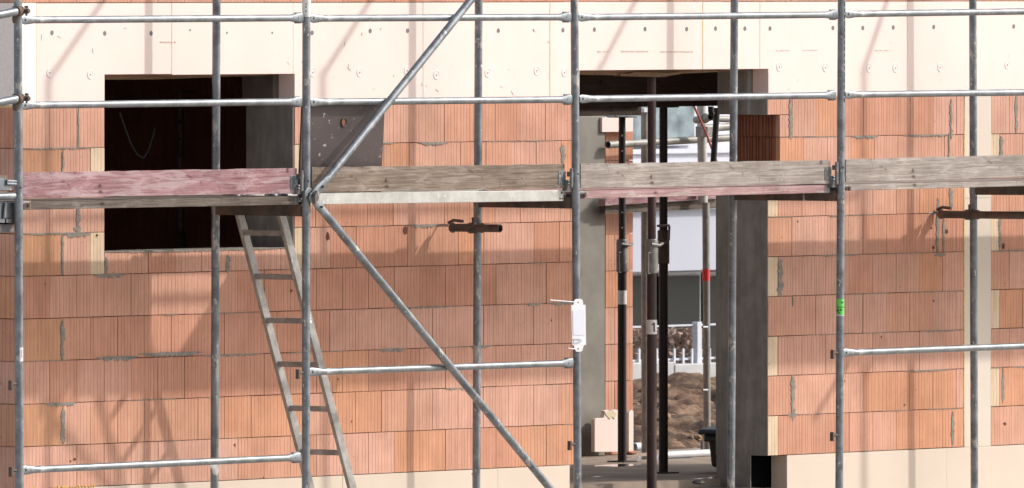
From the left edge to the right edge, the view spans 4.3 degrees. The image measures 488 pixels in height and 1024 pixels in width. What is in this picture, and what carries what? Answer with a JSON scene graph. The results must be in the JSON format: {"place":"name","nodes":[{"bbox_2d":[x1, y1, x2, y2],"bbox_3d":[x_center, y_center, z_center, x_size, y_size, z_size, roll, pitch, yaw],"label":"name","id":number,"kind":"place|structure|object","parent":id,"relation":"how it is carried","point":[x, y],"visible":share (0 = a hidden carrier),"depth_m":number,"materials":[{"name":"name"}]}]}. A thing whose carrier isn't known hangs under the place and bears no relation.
{"place":"outdoors","nodes":[
{"label":"outdoors","id":0,"kind":"place"},
{"bbox_2d":[633,442,640,450],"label":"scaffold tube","id":1,"kind":"object","parent":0,"point":[636,446],"visible":0.31,"depth_m":91.83,"materials":[{"name":"silver metal"}]},
{"bbox_2d":[570,448,720,487],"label":"floor","id":2,"kind":"structure","parent":0,"point":[600,471],"depth_m":87.11,"materials":[{"name":"concrete"}]},
{"bbox_2d":[591,409,617,451],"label":"foam board","id":3,"kind":"object","parent":2,"relation":"on","point":[604,432],"visible":0.93,"depth_m":90.10,"materials":[{"name":"beige plastic"}]},
{"bbox_2d":[607,116,636,461],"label":"steel prop","id":4,"kind":"object","parent":2,"relation":"on","point":[622,245],"visible":0.85,"depth_m":88.98,"materials":[{"name":"black paint"}]},
{"bbox_2d":[579,107,640,115],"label":"formwork beam","id":5,"kind":"structure","parent":4,"relation":"on","point":[610,111],"depth_m":88.66,"materials":[{"name":"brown wood"}]},
{"bbox_2d":[627,410,632,450],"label":"foam strip","id":6,"kind":"object","parent":2,"relation":"on","point":[629,430],"visible":0.51,"depth_m":90.34,"materials":[{"name":"beige plastic"}]},
{"bbox_2d":[627,450,636,454],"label":"rubble","id":7,"kind":"object","parent":2,"relation":"on","point":[631,452],"visible":0.66,"depth_m":90.34,"materials":[{"name":"brick"}]},
{"bbox_2d":[641,108,647,452],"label":"prop","id":8,"kind":"object","parent":2,"relation":"on","point":[644,159],"visible":0.71,"depth_m":90.76,"materials":[{"name":"metal"}]},
{"bbox_2d":[645,76,666,487],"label":"steel prop","id":9,"kind":"object","parent":2,"relation":"on","point":[652,245],"visible":0.82,"depth_m":85.19,"materials":[{"name":"brown paint"}]},
{"bbox_2d":[613,72,680,76],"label":"timber wedge","id":10,"kind":"object","parent":9,"relation":"on","point":[639,74],"visible":1,"depth_m":85.00,"materials":[{"name":"brown wood"}]},
{"bbox_2d":[656,106,678,473],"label":"steel prop","id":11,"kind":"object","parent":2,"relation":"on","point":[663,233],"visible":0.83,"depth_m":86.94,"materials":[{"name":"black paint"}]},
{"bbox_2d":[579,72,716,107],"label":"formwork beam","id":12,"kind":"structure","parent":11,"relation":"on","point":[696,83],"depth_m":86.59,"materials":[{"name":"brown wood"}]},
{"bbox_2d":[668,449,710,457],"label":"scaffold tube","id":13,"kind":"object","parent":2,"relation":"on","point":[690,453],"visible":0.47,"depth_m":89.88,"materials":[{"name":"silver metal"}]},
{"bbox_2d":[701,202,710,449],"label":"scaffold pole","id":14,"kind":"object","parent":2,"relation":"on","point":[705,327],"visible":0.9,"depth_m":90.76,"materials":[{"name":"metal"}]},
{"bbox_2d":[697,106,707,204],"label":"scaffold pole","id":15,"kind":"object","parent":14,"relation":"on","point":[702,149],"visible":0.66,"depth_m":90.78,"materials":[{"name":"silver metal"}]},
{"bbox_2d":[693,113,712,136],"bbox_3d":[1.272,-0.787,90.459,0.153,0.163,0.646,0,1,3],"label":"coupler","id":16,"kind":"object","parent":15,"relation":"attached to","point":[705,118],"visible":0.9,"depth_m":90.64,"materials":[{"name":"metal"}]},
{"bbox_2d":[701,123,729,130],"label":"scaffold tube","id":17,"kind":"object","parent":16,"relation":"attached to","point":[724,126],"visible":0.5,"depth_m":90.87,"materials":[{"name":"metal"}]},
{"bbox_2d":[719,116,729,122],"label":"scaffold tube","id":18,"kind":"object","parent":17,"relation":"attached to","point":[724,118],"visible":0.09,"depth_m":91.08,"materials":[{"name":"metal"}]},
{"bbox_2d":[698,425,718,466],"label":"waste bin","id":19,"kind":"object","parent":2,"relation":"on","point":[709,433],"visible":0.2,"depth_m":87.16,"materials":[{"name":"black plastic"}]},
{"bbox_2d":[632,372,715,449],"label":"mud","id":20,"kind":"structure","parent":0,"point":[685,399],"depth_m":96.72,"materials":[{"name":"soil"}]},
{"bbox_2d":[629,380,713,447],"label":"stones","id":21,"kind":"object","parent":20,"relation":"on","point":[697,437],"visible":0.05,"depth_m":94.33,"materials":[{"name":"brown stone"}]},
{"bbox_2d":[633,361,715,379],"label":"garden wall","id":22,"kind":"structure","parent":20,"relation":"on","point":[687,367],"depth_m":100.86,"materials":[{"name":"concrete"}]},
{"bbox_2d":[633,322,715,362],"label":"garden railing","id":23,"kind":"object","parent":22,"relation":"on","point":[696,353],"visible":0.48,"depth_m":101.15,"materials":[{"name":"white metal"}]},
{"bbox_2d":[696,486,761,487],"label":"wet ground","id":24,"kind":"structure","parent":0,"point":[726,487],"depth_m":85.89,"materials":[{"name":"grey concrete"}]},
{"bbox_2d":[692,480,705,483],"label":"rubble","id":25,"kind":"object","parent":24,"relation":"on","point":[698,482],"visible":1,"depth_m":85.01,"materials":[{"name":"grey stone"}]},
{"label":"ground","id":26,"kind":"structure","parent":0,"visible":0},
{"bbox_2d":[0,0,30,487],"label":"scaffold upright","id":27,"kind":"object","parent":26,"relation":"on","point":[17,222],"visible":1,"depth_m":78.55,"materials":[{"name":"metal"}]},
{"bbox_2d":[0,202,13,232],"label":"scaffold deck","id":28,"kind":"structure","parent":27,"relation":"attached to","point":[6,209],"depth_m":78.54,"materials":[{"name":"metal"}]},
{"bbox_2d":[0,193,15,199],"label":"scaffold tube","id":29,"kind":"object","parent":27,"relation":"attached to","point":[7,196],"visible":1,"depth_m":78.46,"materials":[{"name":"metal"}]},
{"bbox_2d":[0,175,16,192],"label":"toe board","id":30,"kind":"object","parent":29,"relation":"on","point":[5,184],"visible":1,"depth_m":78.46,"materials":[{"name":"grey wood"}]},
{"bbox_2d":[0,6,29,22],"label":"scaffold tube","id":31,"kind":"object","parent":27,"relation":"attached to","point":[14,12],"visible":1,"depth_m":78.43,"materials":[{"name":"metal"}]},
{"bbox_2d":[0,93,30,110],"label":"scaffold tube","id":32,"kind":"object","parent":27,"relation":"attached to","point":[16,100],"visible":1,"depth_m":78.44,"materials":[{"name":"metal"}]},
{"bbox_2d":[0,195,298,209],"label":"scaffold deck","id":33,"kind":"structure","parent":27,"relation":"attached to","point":[130,202],"depth_m":79.72,"materials":[{"name":"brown wood"}]},
{"bbox_2d":[23,168,299,197],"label":"toe board","id":34,"kind":"object","parent":33,"relation":"on","point":[155,183],"visible":1,"depth_m":79.60,"materials":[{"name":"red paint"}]},
{"bbox_2d":[22,96,301,109],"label":"guard rail","id":35,"kind":"object","parent":27,"relation":"attached to","point":[294,101],"visible":1,"depth_m":79.55,"materials":[{"name":"metal"}]},
{"bbox_2d":[24,452,300,474],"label":"guard rail","id":36,"kind":"object","parent":27,"relation":"attached to","point":[293,457],"visible":1,"depth_m":79.59,"materials":[{"name":"metal"}]},
{"bbox_2d":[22,12,303,24],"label":"guard rail","id":37,"kind":"object","parent":27,"relation":"attached to","point":[296,17],"visible":1,"depth_m":79.55,"materials":[{"name":"metal"}]},
{"bbox_2d":[210,0,312,487],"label":"scaffold upright","id":38,"kind":"object","parent":26,"relation":"on","point":[302,208],"visible":0.94,"depth_m":80.68,"materials":[{"name":"metal"}]},
{"bbox_2d":[209,465,218,475],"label":"film scrap","id":39,"kind":"object","parent":38,"relation":"attached to","point":[215,469],"visible":0.86,"depth_m":81.08,"materials":[{"name":"plastic"}]},
{"bbox_2d":[311,0,474,200],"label":"diagonal brace","id":40,"kind":"object","parent":38,"relation":"attached to","point":[375,118],"visible":1,"depth_m":81.16,"materials":[{"name":"metal"}]},
{"bbox_2d":[308,193,553,487],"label":"diagonal brace","id":41,"kind":"object","parent":38,"relation":"attached to","point":[408,315],"visible":1,"depth_m":81.46,"materials":[{"name":"metal"}]},
{"bbox_2d":[310,12,570,22],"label":"guard rail","id":42,"kind":"object","parent":38,"relation":"attached to","point":[564,17],"visible":1,"depth_m":81.57,"materials":[{"name":"metal"}]},
{"bbox_2d":[310,357,573,375],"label":"guard rail","id":43,"kind":"object","parent":38,"relation":"attached to","point":[566,363],"visible":1,"depth_m":81.60,"materials":[{"name":"metal"}]},
{"bbox_2d":[235,215,356,487],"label":"ladder","id":44,"kind":"object","parent":26,"relation":"on","point":[295,276],"visible":0.98,"depth_m":81.21,"materials":[{"name":"metal"}]},
{"bbox_2d":[0,0,1023,487],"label":"unfinished house","id":45,"kind":"structure","parent":26,"relation":"on","point":[116,334],"depth_m":83.87,"materials":[{"name":"ceramic"}]},
{"bbox_2d":[119,112,155,158],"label":"hanging cable","id":46,"kind":"object","parent":45,"relation":"hanging from","point":[131,144],"visible":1,"depth_m":82.34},
{"bbox_2d":[104,75,264,79],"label":"timber board","id":47,"kind":"object","parent":45,"relation":"on","point":[140,77],"visible":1,"depth_m":81.29,"materials":[{"name":"brown wood"}]},
{"bbox_2d":[598,195,715,213],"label":"scaffold deck","id":48,"kind":"structure","parent":45,"relation":"attached to","point":[675,203],"depth_m":90.45,"materials":[{"name":"red paint"}]},
{"bbox_2d":[579,70,741,74],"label":"timber board","id":49,"kind":"object","parent":45,"relation":"on","point":[626,72],"visible":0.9,"depth_m":85.04,"materials":[{"name":"brown wood"}]},
{"bbox_2d":[605,134,729,147],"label":"scaffold tube","id":50,"kind":"object","parent":45,"relation":"attached to","point":[671,141],"visible":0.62,"depth_m":90.67,"materials":[{"name":"metal"}]},
{"bbox_2d":[693,106,710,147],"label":"red cord","id":51,"kind":"object","parent":45,"relation":"attached to","point":[702,124],"visible":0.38,"depth_m":90.06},
{"bbox_2d":[708,106,719,161],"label":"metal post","id":52,"kind":"object","parent":45,"relation":"attached to","point":[712,110],"visible":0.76,"depth_m":89.00,"materials":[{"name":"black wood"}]},
{"bbox_2d":[472,0,586,487],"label":"scaffold upright","id":53,"kind":"object","parent":26,"relation":"on","point":[571,201],"visible":0.96,"depth_m":82.71,"materials":[{"name":"metal"}]},
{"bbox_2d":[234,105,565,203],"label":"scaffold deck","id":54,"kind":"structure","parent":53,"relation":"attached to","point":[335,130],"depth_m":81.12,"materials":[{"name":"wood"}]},
{"bbox_2d":[310,164,569,191],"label":"toe board","id":55,"kind":"object","parent":54,"relation":"on","point":[435,178],"visible":1,"depth_m":81.69,"materials":[{"name":"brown wood"}]},
{"bbox_2d":[310,94,572,106],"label":"guard rail","id":56,"kind":"object","parent":53,"relation":"attached to","point":[565,99],"visible":1,"depth_m":81.65,"materials":[{"name":"metal"}]},
{"bbox_2d":[437,217,502,233],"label":"wall tie","id":57,"kind":"object","parent":53,"relation":"attached to","point":[472,227],"depth_m":83.03,"materials":[{"name":"metal"}]},
{"bbox_2d":[550,299,585,351],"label":"tag holder","id":58,"kind":"object","parent":53,"relation":"attached to","point":[578,322],"visible":1,"depth_m":82.64,"materials":[{"name":"white plastic"}]},
{"bbox_2d":[579,90,836,102],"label":"guard rail","id":59,"kind":"object","parent":53,"relation":"attached to","point":[830,95],"visible":1,"depth_m":83.66,"materials":[{"name":"metal"}]},
{"bbox_2d":[578,9,837,21],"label":"guard rail","id":60,"kind":"object","parent":53,"relation":"attached to","point":[831,14],"visible":1,"depth_m":83.66,"materials":[{"name":"metal"}]},
{"bbox_2d":[629,326,702,363],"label":"dry hedge","id":61,"kind":"object","parent":26,"relation":"on","point":[675,339],"visible":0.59,"depth_m":101.22,"materials":[{"name":"brown plant"}]},
{"bbox_2d":[605,106,729,363],"bbox_3d":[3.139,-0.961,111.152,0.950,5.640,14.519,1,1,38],"label":"neighbour house","id":62,"kind":"structure","parent":26,"relation":"on","point":[685,289],"depth_m":108.59,"materials":[{"name":"white paint"}]},
{"bbox_2d":[633,272,657,359],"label":"window","id":63,"kind":"structure","parent":62,"relation":"in","point":[636,275],"depth_m":108.58,"materials":[{"name":"grey glass"}]},
{"bbox_2d":[608,106,696,145],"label":"window","id":64,"kind":"structure","parent":62,"relation":"in","point":[680,119],"depth_m":108.98,"materials":[{"name":"glass"}]},
{"bbox_2d":[657,271,702,363],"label":"window","id":65,"kind":"structure","parent":62,"relation":"in","point":[685,299],"depth_m":109.06,"materials":[{"name":"grey glass"}]},
{"bbox_2d":[701,272,715,362],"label":"window","id":66,"kind":"structure","parent":62,"relation":"in","point":[712,274],"depth_m":109.38,"materials":[{"name":"grey glass"}]},
{"bbox_2d":[727,0,850,487],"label":"scaffold upright","id":67,"kind":"object","parent":26,"relation":"on","point":[837,186],"visible":0.99,"depth_m":84.78,"materials":[{"name":"metal"}]},
{"bbox_2d":[504,185,829,198],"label":"scaffold deck","id":68,"kind":"structure","parent":67,"relation":"attached to","point":[626,192],"depth_m":83.75,"materials":[{"name":"red wood"}]},
{"bbox_2d":[579,160,834,187],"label":"toe board","id":69,"kind":"object","parent":68,"relation":"on","point":[654,174],"visible":1,"depth_m":83.71,"materials":[{"name":"grey wood"}]},
{"bbox_2d":[844,343,1023,356],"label":"guard rail","id":70,"kind":"object","parent":67,"relation":"attached to","point":[927,349],"visible":1,"depth_m":85.51,"materials":[{"name":"metal"}]},
{"bbox_2d":[845,179,1023,190],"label":"scaffold deck","id":71,"kind":"structure","parent":67,"relation":"attached to","point":[918,184],"depth_m":85.72,"materials":[{"name":"brown wood"}]},
{"bbox_2d":[845,155,1023,181],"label":"toe board","id":72,"kind":"object","parent":71,"relation":"on","point":[937,168],"visible":1,"depth_m":85.58,"materials":[{"name":"grey wood"}]},
{"bbox_2d":[845,89,1023,98],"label":"guard rail","id":73,"kind":"object","parent":67,"relation":"attached to","point":[849,94],"visible":1,"depth_m":85.49,"materials":[{"name":"metal"}]},
{"bbox_2d":[845,8,1023,17],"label":"guard rail","id":74,"kind":"object","parent":67,"relation":"attached to","point":[937,12],"visible":1,"depth_m":85.48,"materials":[{"name":"metal"}]},
{"bbox_2d":[969,0,1023,487],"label":"scaffold upright","id":75,"kind":"object","parent":26,"relation":"on","point":[974,192],"visible":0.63,"depth_m":87.08,"materials":[{"name":"metal"}]},
{"bbox_2d":[917,204,1023,219],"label":"wall tie","id":76,"kind":"object","parent":75,"relation":"attached to","point":[969,213],"depth_m":87.01,"materials":[{"name":"metal"}]},
{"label":"room floor","id":77,"kind":"structure","parent":0,"visible":0},
{"bbox_2d":[164,90,195,248],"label":"steel prop","id":78,"kind":"object","parent":77,"relation":"on","point":[180,237],"visible":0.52,"depth_m":84.70,"materials":[{"name":"black metal"}]}
]}

